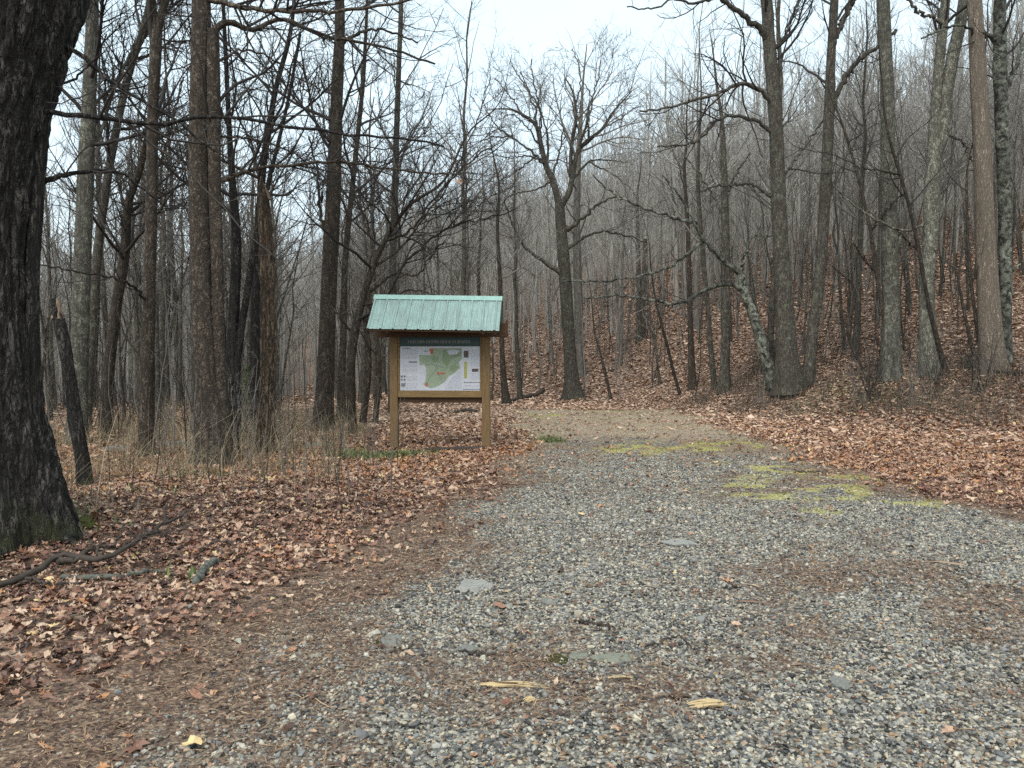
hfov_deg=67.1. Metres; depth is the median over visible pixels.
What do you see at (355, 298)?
woodland tree
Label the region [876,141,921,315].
hillside tree
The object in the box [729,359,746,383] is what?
shrub
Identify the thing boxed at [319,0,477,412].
bare tree
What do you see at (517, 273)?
hillside tree
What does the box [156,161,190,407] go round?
woodland tree
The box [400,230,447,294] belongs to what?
woodland tree
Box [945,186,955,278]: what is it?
sapling
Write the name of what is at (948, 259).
sapling
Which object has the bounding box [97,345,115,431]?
sapling
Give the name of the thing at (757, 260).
hillside tree
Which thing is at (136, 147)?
woodland tree
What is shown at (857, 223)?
hillside tree
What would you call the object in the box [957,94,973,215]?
hillside tree
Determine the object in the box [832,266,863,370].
young tree
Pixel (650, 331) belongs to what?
sapling
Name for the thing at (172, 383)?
shrub
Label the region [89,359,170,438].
shrub
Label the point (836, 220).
hillside tree
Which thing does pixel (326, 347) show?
bare tree
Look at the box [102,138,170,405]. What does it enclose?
woodland tree
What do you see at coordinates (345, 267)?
bare tree
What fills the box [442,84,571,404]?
bare tree
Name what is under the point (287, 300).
woodland tree
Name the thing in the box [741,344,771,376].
shrub
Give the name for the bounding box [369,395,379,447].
sapling
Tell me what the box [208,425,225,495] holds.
sapling
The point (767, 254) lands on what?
hillside tree
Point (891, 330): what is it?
bare tree
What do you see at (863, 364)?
shrub
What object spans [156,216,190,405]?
woodland tree
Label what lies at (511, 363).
sapling
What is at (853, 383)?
shrub
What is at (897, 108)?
hillside tree
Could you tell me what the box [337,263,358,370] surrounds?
woodland tree
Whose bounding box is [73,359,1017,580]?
green weeds
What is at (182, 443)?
boulder
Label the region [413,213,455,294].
woodland tree
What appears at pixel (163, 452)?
sapling
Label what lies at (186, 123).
woodland tree
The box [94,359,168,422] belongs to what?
shrub
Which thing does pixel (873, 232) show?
sapling
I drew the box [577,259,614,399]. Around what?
young tree
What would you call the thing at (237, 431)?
sapling
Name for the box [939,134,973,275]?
hillside tree
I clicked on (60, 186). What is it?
woodland tree
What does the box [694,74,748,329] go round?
hillside tree
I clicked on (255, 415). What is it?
shrub
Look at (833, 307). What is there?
sapling
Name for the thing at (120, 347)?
woodland tree
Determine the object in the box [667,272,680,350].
sapling
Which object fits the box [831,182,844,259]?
hillside tree
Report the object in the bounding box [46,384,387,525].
dry grass
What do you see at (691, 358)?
bare tree
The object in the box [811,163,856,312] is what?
hillside tree
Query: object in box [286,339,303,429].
sapling
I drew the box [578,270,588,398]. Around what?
sapling
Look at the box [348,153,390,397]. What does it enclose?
woodland tree
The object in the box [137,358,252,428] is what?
shrub
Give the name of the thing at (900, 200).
hillside tree
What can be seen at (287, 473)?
sapling
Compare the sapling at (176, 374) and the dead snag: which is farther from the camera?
the sapling at (176, 374)
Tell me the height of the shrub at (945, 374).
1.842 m
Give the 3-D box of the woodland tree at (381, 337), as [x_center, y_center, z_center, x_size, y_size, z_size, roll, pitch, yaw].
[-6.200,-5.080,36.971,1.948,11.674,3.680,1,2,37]
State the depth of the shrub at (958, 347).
20.80 m
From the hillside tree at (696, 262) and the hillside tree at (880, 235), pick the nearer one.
the hillside tree at (880, 235)
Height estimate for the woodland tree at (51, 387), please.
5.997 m
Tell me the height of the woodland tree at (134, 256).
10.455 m
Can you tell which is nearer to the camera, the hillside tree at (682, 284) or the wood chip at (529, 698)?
the wood chip at (529, 698)
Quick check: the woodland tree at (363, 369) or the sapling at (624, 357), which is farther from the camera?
the sapling at (624, 357)
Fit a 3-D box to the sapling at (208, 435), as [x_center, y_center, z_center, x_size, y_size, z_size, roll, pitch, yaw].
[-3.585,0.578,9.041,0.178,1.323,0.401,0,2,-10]
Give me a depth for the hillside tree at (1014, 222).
26.20 m
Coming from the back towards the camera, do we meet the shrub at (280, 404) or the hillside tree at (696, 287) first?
the hillside tree at (696, 287)
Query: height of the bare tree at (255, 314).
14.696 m
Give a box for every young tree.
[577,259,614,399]
[629,183,680,394]
[776,7,903,320]
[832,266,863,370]
[842,0,953,372]
[923,75,1018,359]
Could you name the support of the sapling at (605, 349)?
on the ground at (28, 747)
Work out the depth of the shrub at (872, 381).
20.55 m
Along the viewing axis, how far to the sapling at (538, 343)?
35.81 m
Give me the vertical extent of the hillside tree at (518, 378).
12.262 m
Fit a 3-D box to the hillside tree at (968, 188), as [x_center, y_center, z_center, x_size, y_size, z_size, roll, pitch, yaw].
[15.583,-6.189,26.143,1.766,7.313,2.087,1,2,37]
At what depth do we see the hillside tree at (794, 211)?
34.99 m
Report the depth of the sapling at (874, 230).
32.87 m
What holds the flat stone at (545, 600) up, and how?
on the gravel road
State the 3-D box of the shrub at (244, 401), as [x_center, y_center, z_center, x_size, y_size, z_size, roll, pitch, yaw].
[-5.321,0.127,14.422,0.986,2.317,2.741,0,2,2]
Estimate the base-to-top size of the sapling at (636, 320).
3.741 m
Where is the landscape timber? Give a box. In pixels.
[426,446,484,451]
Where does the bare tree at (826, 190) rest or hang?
on the ground at (28, 747)
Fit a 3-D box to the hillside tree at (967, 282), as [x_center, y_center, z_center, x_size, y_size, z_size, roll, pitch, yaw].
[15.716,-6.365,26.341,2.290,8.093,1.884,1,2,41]
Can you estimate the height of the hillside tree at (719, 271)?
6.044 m
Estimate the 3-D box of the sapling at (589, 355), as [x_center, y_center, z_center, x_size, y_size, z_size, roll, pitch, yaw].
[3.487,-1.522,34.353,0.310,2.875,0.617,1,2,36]
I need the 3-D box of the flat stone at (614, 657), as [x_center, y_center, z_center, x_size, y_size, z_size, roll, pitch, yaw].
[0.541,1.480,4.173,0.261,0.032,0.131,0,2,0]
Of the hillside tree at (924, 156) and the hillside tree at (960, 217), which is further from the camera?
the hillside tree at (960, 217)
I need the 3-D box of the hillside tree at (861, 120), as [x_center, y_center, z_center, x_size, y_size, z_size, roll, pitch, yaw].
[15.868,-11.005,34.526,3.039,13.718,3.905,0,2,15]
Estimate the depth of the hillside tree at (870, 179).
34.14 m
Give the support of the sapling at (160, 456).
on the ground at (28, 747)
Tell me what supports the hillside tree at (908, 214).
on the ground at (28, 747)
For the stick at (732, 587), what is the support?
on the gravel road
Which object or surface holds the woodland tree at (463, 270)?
on the ground at (28, 747)
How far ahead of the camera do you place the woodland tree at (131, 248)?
33.41 m
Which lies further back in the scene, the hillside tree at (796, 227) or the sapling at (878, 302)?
the hillside tree at (796, 227)
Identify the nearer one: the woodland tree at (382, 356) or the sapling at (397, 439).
the sapling at (397, 439)
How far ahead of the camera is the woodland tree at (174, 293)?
29.45 m
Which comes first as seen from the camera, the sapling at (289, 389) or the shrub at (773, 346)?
the sapling at (289, 389)
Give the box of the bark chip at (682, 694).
[669,691,689,699]
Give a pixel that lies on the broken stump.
(76, 424)
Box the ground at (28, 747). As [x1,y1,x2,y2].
[0,205,1023,767]
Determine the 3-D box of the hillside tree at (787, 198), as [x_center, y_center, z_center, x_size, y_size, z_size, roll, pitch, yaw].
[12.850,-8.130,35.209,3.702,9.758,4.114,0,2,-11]
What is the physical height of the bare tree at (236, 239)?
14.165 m
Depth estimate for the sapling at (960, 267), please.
26.81 m
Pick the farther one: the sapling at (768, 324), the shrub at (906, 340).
the sapling at (768, 324)
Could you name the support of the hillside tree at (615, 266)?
on the ground at (28, 747)
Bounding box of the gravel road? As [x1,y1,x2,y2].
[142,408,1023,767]
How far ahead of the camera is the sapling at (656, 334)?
31.34 m
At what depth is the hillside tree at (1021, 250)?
28.59 m
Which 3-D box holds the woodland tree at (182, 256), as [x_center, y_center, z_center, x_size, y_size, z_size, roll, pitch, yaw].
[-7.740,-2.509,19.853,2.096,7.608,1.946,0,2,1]
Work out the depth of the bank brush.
19.89 m
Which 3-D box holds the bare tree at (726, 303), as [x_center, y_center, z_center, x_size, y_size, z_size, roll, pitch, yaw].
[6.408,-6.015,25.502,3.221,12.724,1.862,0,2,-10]
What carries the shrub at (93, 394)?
on the ground at (28, 747)
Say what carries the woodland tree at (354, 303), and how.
on the ground at (28, 747)
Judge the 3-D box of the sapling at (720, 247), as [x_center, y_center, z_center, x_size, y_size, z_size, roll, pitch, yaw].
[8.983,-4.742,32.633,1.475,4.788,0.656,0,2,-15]
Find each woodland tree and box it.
[40,192,91,421]
[40,210,70,420]
[40,214,71,397]
[40,218,73,357]
[40,227,66,409]
[40,229,67,379]
[41,46,78,410]
[41,233,65,382]
[42,120,134,414]
[42,142,113,279]
[42,188,75,297]
[43,96,76,219]
[46,20,145,405]
[47,0,163,407]
[65,294,104,407]
[94,81,183,274]
[95,82,159,403]
[95,112,162,426]
[95,133,159,369]
[97,249,158,385]
[97,275,109,372]
[100,252,170,327]
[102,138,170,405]
[102,219,166,374]
[106,138,191,335]
[107,107,190,402]
[110,82,173,409]
[115,1,189,418]
[115,137,189,412]
[121,0,189,406]
[126,201,173,393]
[128,176,187,323]
[133,0,250,228]
[133,7,239,412]
[136,92,187,298]
[139,189,190,377]
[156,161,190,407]
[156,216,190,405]
[157,145,223,270]
[160,133,225,315]
[165,289,190,357]
[166,56,280,280]
[166,155,228,334]
[167,139,256,299]
[174,226,191,362]
[183,83,320,300]
[184,113,245,327]
[187,232,249,351]
[220,62,262,271]
[221,153,254,271]
[221,175,251,346]
[222,120,256,401]
[223,249,248,341]
[224,74,318,398]
[224,123,279,404]
[227,141,305,327]
[241,136,324,305]
[241,179,283,278]
[241,212,297,346]
[242,275,246,369]
[243,156,308,408]
[244,174,324,413]
[277,263,291,340]
[280,20,367,396]
[302,214,372,368]
[305,202,377,421]
[320,123,408,288]
[335,260,360,359]
[335,280,354,398]
[337,213,377,400]
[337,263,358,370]
[338,157,407,403]
[338,261,361,349]
[339,81,404,397]
[339,177,367,383]
[339,244,384,401]
[340,94,450,393]
[347,247,379,358]
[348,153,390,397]
[348,180,399,347]
[349,215,425,398]
[360,66,500,295]
[360,171,388,393]
[365,115,435,293]
[377,121,423,293]
[383,211,418,294]
[384,155,458,294]
[385,248,422,294]
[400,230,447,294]
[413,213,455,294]
[417,0,520,295]
[428,134,494,295]
[439,155,502,295]
[459,158,509,295]
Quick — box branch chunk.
[192,557,220,583]
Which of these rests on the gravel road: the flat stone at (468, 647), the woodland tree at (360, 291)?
the flat stone at (468, 647)
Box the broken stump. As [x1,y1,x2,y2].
[51,298,94,486]
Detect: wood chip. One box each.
[479,681,549,687]
[523,696,536,701]
[608,675,632,678]
[687,698,728,708]
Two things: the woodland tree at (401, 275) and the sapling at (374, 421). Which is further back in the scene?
the woodland tree at (401, 275)
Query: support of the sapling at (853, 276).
on the ground at (28, 747)
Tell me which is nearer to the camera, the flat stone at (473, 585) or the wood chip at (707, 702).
the wood chip at (707, 702)
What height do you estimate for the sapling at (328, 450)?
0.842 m
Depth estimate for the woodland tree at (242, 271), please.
28.73 m
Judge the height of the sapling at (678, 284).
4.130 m
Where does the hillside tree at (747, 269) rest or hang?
on the ground at (28, 747)
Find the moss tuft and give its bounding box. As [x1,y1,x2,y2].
[546,653,567,664]
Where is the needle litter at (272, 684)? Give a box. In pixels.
[0,438,1023,767]
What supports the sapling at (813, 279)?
on the ground at (28, 747)
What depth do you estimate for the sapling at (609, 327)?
39.16 m
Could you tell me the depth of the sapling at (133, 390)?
16.25 m
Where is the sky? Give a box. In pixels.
[40,0,1023,306]
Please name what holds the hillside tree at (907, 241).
on the ground at (28, 747)
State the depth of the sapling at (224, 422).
11.34 m
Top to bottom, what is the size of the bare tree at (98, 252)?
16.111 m
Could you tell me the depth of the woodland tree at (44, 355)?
25.23 m
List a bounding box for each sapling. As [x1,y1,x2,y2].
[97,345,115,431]
[100,304,128,409]
[100,412,112,480]
[112,408,118,471]
[125,348,137,413]
[130,431,136,493]
[138,289,191,455]
[146,388,165,479]
[146,413,162,493]
[153,431,172,477]
[155,333,188,448]
[157,219,181,454]
[162,405,173,477]
[172,342,184,402]
[173,224,195,438]
[187,337,192,449]
[193,404,205,486]
[199,377,216,487]
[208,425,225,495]
[212,386,233,466]
[223,394,244,491]
[224,259,253,454]
[236,407,254,490]
[241,363,275,417]
[243,348,255,438]
[246,360,257,477]
[249,383,270,459]
[256,418,266,497]
[259,385,284,475]
[261,434,277,485]
[273,366,297,463]
[276,306,280,423]
[276,313,291,446]
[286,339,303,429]
[286,448,288,496]
[290,390,300,470]
[295,295,311,410]
[295,372,320,501]
[308,394,325,463]
[322,438,342,508]
[323,399,329,453]
[323,421,331,485]
[327,363,364,504]
[329,410,340,483]
[330,412,345,486]
[334,380,348,443]
[350,414,366,477]
[356,444,364,512]
[364,395,379,497]
[366,425,373,496]
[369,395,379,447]
[380,381,405,489]
[390,416,400,468]
[510,327,513,388]
[520,322,528,379]
[528,293,549,383]
[537,308,539,367]
[545,305,557,369]
[549,317,560,391]
[549,355,558,397]
[577,324,584,397]
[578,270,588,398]
[587,321,594,381]
[591,276,602,330]
[601,293,615,350]
[602,269,612,354]
[602,312,615,367]
[603,292,617,394]
[608,262,632,400]
[614,320,628,390]
[624,308,639,364]
[626,325,638,375]
[633,274,639,348]
[635,276,669,381]
[643,278,660,364]
[647,310,672,387]
[649,317,659,388]
[654,230,680,345]
[663,234,668,307]
[663,293,665,365]
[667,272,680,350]
[669,235,684,314]
[674,291,687,356]
[694,286,706,396]
[716,218,736,275]
[724,323,737,389]
[730,223,744,305]
[730,240,741,322]
[732,220,740,334]
[761,303,770,353]
[793,212,801,303]
[793,256,812,335]
[794,294,804,361]
[796,211,807,320]
[803,241,814,319]
[805,242,818,350]
[806,183,835,327]
[821,228,835,321]
[824,245,840,361]
[825,242,843,317]
[825,267,837,334]
[828,250,848,331]
[836,223,847,324]
[839,193,869,336]
[839,289,863,354]
[841,221,867,344]
[846,179,880,330]
[862,246,873,317]
[864,166,877,291]
[865,198,881,315]
[867,231,874,298]
[867,237,881,334]
[869,214,880,365]
[901,244,909,335]
[936,276,953,340]
[938,196,941,270]
[938,197,952,281]
[940,176,968,294]
[940,208,953,298]
[940,239,956,282]
[943,227,954,332]
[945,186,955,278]
[947,200,972,304]
[950,211,972,328]
[953,213,969,295]
[954,199,960,285]
[955,220,973,294]
[1012,171,1023,294]
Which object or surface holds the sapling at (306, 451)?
on the ground at (28, 747)
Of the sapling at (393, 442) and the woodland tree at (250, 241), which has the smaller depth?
the sapling at (393, 442)
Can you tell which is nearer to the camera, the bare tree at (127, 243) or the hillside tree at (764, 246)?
the bare tree at (127, 243)
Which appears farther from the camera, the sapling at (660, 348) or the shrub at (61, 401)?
the sapling at (660, 348)
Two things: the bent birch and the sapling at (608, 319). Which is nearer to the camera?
the bent birch
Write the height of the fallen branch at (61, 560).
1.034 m
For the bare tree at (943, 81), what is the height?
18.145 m
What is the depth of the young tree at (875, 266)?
21.30 m
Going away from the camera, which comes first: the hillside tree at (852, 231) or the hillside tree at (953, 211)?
the hillside tree at (852, 231)
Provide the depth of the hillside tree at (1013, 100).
33.37 m
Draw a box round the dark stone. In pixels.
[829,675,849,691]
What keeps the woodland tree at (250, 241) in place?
on the ground at (28, 747)
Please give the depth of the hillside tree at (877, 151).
33.57 m
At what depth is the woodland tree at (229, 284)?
31.09 m
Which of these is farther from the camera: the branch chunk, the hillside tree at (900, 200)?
the hillside tree at (900, 200)
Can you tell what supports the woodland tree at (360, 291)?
on the ground at (28, 747)
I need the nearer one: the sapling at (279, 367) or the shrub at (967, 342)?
the sapling at (279, 367)
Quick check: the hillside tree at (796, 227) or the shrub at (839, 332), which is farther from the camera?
the hillside tree at (796, 227)
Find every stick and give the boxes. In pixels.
[389,642,413,652]
[458,648,514,655]
[573,619,609,627]
[637,634,698,650]
[723,584,741,588]
[794,470,831,473]
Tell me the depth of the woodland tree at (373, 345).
32.30 m
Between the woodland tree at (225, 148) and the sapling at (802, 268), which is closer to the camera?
the sapling at (802, 268)
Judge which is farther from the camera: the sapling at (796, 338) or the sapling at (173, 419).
the sapling at (796, 338)
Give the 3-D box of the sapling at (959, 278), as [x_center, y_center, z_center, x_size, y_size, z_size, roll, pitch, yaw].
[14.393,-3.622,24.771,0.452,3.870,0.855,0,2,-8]
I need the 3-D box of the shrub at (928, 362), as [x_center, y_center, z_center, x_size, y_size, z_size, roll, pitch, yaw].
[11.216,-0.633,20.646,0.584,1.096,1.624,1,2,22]
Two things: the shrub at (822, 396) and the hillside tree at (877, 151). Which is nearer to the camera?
the shrub at (822, 396)
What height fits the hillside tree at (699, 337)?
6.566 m
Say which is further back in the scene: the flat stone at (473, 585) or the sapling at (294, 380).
the sapling at (294, 380)
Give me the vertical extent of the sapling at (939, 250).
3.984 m
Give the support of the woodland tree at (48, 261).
on the ground at (28, 747)
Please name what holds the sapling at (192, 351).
on the ground at (28, 747)
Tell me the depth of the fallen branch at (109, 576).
5.46 m
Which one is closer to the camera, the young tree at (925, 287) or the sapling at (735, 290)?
the young tree at (925, 287)
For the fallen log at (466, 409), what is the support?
on the ground at (28, 747)
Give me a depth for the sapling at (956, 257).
29.73 m
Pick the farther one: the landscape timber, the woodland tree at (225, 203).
the woodland tree at (225, 203)
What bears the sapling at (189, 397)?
on the ground at (28, 747)
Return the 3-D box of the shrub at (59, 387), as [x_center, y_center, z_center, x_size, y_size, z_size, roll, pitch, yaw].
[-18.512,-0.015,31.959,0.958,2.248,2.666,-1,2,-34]
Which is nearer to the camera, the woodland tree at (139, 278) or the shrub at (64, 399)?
the shrub at (64, 399)
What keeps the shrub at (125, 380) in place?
on the ground at (28, 747)
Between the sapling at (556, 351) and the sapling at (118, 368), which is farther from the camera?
the sapling at (556, 351)
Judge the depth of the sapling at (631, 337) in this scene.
35.09 m
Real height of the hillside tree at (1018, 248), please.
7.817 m
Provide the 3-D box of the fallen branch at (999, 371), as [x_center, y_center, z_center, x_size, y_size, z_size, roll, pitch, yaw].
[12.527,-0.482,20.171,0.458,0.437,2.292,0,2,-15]
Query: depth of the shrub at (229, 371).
12.82 m
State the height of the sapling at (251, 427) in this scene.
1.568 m
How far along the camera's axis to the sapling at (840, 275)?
28.39 m
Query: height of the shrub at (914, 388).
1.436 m
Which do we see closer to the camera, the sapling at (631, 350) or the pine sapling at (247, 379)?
the pine sapling at (247, 379)
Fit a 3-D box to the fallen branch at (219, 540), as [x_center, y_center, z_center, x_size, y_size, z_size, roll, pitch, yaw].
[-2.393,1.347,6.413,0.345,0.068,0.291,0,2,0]
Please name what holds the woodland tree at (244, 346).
on the ground at (28, 747)
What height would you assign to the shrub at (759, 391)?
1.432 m
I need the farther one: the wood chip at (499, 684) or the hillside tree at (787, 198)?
the hillside tree at (787, 198)
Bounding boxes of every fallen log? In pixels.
[453,408,476,413]
[511,388,544,401]
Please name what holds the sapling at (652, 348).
on the ground at (28, 747)
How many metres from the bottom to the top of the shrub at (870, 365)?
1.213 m
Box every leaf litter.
[0,351,1023,767]
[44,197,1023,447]
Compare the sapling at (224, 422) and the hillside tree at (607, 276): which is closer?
the sapling at (224, 422)
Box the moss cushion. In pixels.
[78,515,96,528]
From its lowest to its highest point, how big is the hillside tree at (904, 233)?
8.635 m
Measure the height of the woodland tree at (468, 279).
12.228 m
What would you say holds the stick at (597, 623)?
on the gravel road
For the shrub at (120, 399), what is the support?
on the ground at (28, 747)
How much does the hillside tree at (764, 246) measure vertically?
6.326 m
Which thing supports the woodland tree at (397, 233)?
on the ground at (28, 747)
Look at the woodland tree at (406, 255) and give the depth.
35.23 m
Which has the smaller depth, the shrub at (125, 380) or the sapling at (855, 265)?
the sapling at (855, 265)
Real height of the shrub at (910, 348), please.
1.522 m
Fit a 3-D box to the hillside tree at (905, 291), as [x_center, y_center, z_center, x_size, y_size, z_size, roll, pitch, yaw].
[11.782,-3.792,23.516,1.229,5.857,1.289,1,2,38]
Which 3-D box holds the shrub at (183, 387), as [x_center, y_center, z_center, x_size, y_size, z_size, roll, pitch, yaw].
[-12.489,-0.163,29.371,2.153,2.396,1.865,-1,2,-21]
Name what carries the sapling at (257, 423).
on the ground at (28, 747)
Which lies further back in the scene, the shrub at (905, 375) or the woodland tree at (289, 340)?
the woodland tree at (289, 340)
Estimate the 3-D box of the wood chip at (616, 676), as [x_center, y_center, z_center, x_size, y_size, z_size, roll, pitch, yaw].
[0.550,1.479,3.903,0.132,0.015,0.022,0,2,0]
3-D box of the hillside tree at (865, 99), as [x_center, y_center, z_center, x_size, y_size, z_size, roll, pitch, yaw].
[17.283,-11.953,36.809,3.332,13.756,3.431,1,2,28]
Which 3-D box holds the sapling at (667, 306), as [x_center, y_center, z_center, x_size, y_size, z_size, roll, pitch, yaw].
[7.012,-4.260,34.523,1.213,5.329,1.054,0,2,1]
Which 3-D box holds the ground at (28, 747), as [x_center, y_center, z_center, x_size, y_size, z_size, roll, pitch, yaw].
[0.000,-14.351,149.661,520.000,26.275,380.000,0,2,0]
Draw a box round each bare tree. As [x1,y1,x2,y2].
[40,0,191,457]
[44,0,253,434]
[53,0,282,427]
[58,0,350,440]
[62,0,240,444]
[117,0,383,423]
[183,0,512,466]
[220,0,429,431]
[284,0,472,419]
[288,12,553,433]
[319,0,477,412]
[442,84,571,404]
[533,20,609,377]
[594,147,663,343]
[627,0,854,395]
[657,59,718,390]
[658,1,757,394]
[661,49,750,389]
[777,0,908,386]
[832,0,984,378]
[876,0,904,381]
[921,0,1023,364]
[967,0,1010,374]
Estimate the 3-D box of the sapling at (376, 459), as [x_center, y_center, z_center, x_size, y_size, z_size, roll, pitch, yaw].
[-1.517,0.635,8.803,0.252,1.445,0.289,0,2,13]
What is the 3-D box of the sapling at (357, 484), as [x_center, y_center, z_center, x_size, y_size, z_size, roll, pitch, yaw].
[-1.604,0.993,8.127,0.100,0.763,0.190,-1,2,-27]
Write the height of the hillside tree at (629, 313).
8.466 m
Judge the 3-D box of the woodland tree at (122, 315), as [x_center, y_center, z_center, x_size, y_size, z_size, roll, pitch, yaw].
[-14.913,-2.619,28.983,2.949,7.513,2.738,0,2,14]
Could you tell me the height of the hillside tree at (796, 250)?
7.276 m
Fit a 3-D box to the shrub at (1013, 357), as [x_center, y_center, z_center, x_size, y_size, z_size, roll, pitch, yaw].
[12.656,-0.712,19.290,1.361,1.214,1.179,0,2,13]
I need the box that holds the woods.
[40,0,1023,403]
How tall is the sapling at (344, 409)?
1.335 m
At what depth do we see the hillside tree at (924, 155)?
31.00 m
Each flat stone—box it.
[375,633,402,646]
[455,579,492,592]
[458,644,477,651]
[541,598,558,604]
[561,651,588,660]
[589,653,634,662]
[659,538,695,546]
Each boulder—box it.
[104,445,127,451]
[162,439,183,446]
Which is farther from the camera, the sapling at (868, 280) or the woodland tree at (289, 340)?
the sapling at (868, 280)
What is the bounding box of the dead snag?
[255,176,277,452]
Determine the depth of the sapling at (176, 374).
25.88 m
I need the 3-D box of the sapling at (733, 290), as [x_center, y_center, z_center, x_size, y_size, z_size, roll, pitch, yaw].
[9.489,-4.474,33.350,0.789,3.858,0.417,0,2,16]
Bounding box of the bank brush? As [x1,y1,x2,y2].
[681,342,1023,430]
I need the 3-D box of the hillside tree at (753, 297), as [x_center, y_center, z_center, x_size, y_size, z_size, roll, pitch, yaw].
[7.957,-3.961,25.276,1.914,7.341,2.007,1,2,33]
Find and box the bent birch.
[532,159,776,395]
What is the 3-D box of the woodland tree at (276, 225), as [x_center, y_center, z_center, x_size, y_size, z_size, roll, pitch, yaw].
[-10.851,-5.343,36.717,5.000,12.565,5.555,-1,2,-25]
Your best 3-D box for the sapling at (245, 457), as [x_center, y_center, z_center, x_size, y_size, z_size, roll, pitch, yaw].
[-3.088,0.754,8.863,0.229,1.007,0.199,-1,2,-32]
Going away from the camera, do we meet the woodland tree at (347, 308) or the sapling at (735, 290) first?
the sapling at (735, 290)
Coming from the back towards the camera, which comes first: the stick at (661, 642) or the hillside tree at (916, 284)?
the hillside tree at (916, 284)
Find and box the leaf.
[178,735,202,745]
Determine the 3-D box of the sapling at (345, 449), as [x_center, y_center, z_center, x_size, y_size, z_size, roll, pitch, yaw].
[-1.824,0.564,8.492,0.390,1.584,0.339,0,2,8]
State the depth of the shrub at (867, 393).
20.44 m
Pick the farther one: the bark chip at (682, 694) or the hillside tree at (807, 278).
the hillside tree at (807, 278)
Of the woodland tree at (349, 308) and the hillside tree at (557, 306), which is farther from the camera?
the hillside tree at (557, 306)
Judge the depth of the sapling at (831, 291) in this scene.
30.07 m
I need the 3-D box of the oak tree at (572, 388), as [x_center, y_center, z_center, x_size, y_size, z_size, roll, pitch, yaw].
[2.367,-7.372,32.134,9.401,16.502,8.038,0,2,0]
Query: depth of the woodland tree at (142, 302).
24.89 m
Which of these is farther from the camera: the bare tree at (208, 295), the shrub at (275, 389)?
the shrub at (275, 389)
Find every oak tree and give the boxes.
[0,0,472,560]
[453,11,678,401]
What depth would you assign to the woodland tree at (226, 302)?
35.04 m
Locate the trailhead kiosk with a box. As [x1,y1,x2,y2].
[366,294,507,448]
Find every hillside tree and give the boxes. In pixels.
[462,107,551,398]
[463,251,503,400]
[475,127,600,361]
[488,159,535,378]
[488,187,551,386]
[504,260,533,347]
[522,254,560,386]
[528,192,582,368]
[531,235,589,336]
[538,242,561,374]
[562,167,602,278]
[593,204,622,356]
[595,179,627,351]
[597,206,634,375]
[605,165,654,364]
[620,0,767,331]
[620,182,658,352]
[620,214,667,384]
[633,131,676,314]
[660,75,702,317]
[672,0,808,307]
[676,195,720,321]
[681,192,714,343]
[684,147,720,319]
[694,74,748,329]
[696,195,742,341]
[700,0,844,358]
[700,129,732,302]
[707,199,739,316]
[713,98,812,293]
[724,154,773,362]
[727,161,770,289]
[730,204,753,330]
[735,150,795,296]
[738,133,772,296]
[739,154,769,292]
[743,94,832,235]
[744,178,770,291]
[745,76,787,304]
[748,49,875,295]
[764,132,819,290]
[768,136,813,302]
[784,141,819,308]
[785,73,849,288]
[792,158,829,354]
[793,78,879,317]
[793,113,867,349]
[793,153,820,306]
[804,150,835,254]
[807,1,930,286]
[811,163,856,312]
[815,0,897,358]
[827,159,871,325]
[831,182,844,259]
[832,55,916,320]
[833,0,907,288]
[834,26,873,281]
[835,1,909,228]
[839,150,871,279]
[839,151,874,312]
[844,188,870,308]
[855,134,918,289]
[859,101,917,284]
[861,50,920,166]
[864,92,922,246]
[865,78,949,308]
[868,73,921,262]
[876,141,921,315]
[878,7,992,241]
[878,165,914,350]
[895,0,994,264]
[895,1,992,301]
[896,92,941,289]
[899,1,992,298]
[899,99,969,337]
[899,173,922,295]
[900,155,918,281]
[902,111,958,244]
[906,84,962,232]
[916,132,962,229]
[921,69,969,295]
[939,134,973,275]
[941,97,974,311]
[942,76,973,274]
[946,100,994,246]
[947,145,968,259]
[951,119,1023,235]
[953,0,1023,275]
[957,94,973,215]
[961,41,1023,267]
[962,158,1023,340]
[963,62,1023,245]
[964,83,1023,271]
[969,9,1023,255]
[992,84,1023,109]
[1010,110,1023,210]
[1010,110,1023,229]
[1011,131,1023,276]
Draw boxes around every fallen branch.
[0,471,202,593]
[59,568,174,580]
[197,539,239,553]
[962,358,1022,373]
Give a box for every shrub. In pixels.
[42,357,136,431]
[44,374,66,427]
[53,382,65,410]
[55,356,62,406]
[62,373,101,409]
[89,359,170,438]
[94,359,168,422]
[95,373,137,422]
[115,358,134,404]
[134,383,191,418]
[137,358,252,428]
[155,380,176,446]
[160,292,253,452]
[160,356,186,406]
[166,360,190,406]
[189,335,279,406]
[227,335,260,444]
[228,351,297,442]
[232,381,305,447]
[241,351,315,436]
[241,367,291,421]
[256,371,307,438]
[276,380,292,406]
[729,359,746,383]
[733,321,768,362]
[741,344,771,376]
[744,362,774,406]
[759,328,775,365]
[786,354,818,396]
[796,326,824,353]
[800,306,873,368]
[808,360,841,402]
[820,317,877,353]
[840,331,890,399]
[846,346,894,403]
[850,299,914,370]
[850,361,885,402]
[853,342,897,400]
[853,344,893,384]
[881,358,944,406]
[892,353,937,396]
[893,349,919,391]
[901,313,918,361]
[901,331,948,377]
[901,335,955,367]
[915,335,957,395]
[920,341,943,378]
[942,327,976,369]
[945,336,1005,397]
[952,317,1003,392]
[953,317,977,359]
[986,337,1023,376]
[1012,342,1023,371]
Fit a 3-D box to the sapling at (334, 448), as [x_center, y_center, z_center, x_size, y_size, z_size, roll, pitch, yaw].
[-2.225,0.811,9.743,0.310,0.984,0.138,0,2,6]
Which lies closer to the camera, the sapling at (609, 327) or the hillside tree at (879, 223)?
the hillside tree at (879, 223)

